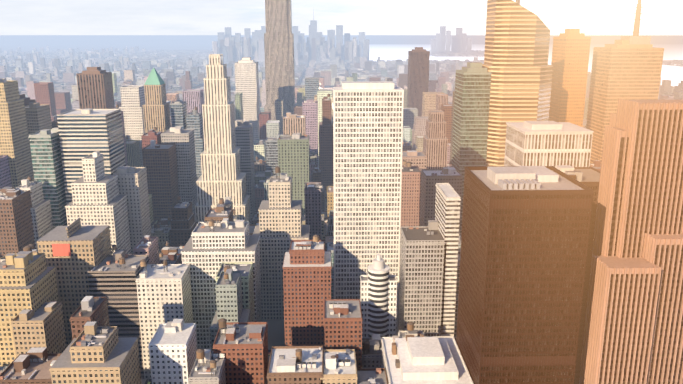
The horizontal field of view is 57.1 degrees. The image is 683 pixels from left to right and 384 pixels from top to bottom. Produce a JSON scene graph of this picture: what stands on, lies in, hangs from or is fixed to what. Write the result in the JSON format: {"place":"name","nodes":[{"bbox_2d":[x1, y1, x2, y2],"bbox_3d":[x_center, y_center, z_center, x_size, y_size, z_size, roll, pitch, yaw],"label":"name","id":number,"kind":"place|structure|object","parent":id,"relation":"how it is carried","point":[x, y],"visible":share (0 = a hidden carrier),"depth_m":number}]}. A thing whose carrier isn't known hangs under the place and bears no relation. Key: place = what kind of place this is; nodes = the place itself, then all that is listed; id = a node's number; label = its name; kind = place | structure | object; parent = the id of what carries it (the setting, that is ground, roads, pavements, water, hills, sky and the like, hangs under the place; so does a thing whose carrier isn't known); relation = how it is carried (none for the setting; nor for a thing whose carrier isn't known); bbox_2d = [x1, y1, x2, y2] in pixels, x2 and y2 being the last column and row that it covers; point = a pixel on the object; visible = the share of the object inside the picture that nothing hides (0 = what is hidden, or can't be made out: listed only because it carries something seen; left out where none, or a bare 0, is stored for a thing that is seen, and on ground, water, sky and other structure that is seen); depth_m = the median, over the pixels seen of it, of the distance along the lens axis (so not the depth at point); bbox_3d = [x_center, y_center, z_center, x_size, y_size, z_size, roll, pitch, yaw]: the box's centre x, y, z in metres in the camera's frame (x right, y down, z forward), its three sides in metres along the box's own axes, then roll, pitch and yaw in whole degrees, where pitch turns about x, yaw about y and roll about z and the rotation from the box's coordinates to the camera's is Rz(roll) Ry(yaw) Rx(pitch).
{"place":"outdoors","nodes":[
{"label":"outdoors","id":0,"kind":"place"},
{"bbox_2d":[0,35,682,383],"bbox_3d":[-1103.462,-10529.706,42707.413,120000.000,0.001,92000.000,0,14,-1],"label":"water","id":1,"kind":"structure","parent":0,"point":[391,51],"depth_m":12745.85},
{"bbox_2d":[0,8,682,383],"bbox_3d":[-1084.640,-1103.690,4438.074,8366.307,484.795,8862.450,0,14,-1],"label":"city","id":2,"kind":"object","parent":1,"relation":"on","point":[298,144],"visible":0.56,"depth_m":1005.46},
{"bbox_2d":[0,0,682,383],"bbox_3d":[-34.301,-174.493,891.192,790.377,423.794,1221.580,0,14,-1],"label":"buildings","id":3,"kind":"structure","parent":1,"relation":"on","point":[570,266],"depth_m":476.15},
{"bbox_2d":[0,37,682,43],"bbox_3d":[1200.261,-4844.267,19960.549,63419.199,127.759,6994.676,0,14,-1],"label":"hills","id":4,"kind":"structure","parent":0,"point":[65,41],"depth_m":18456.08},
{"bbox_2d":[0,0,682,34],"label":"sky","id":5,"kind":"structure","parent":0,"point":[17,17]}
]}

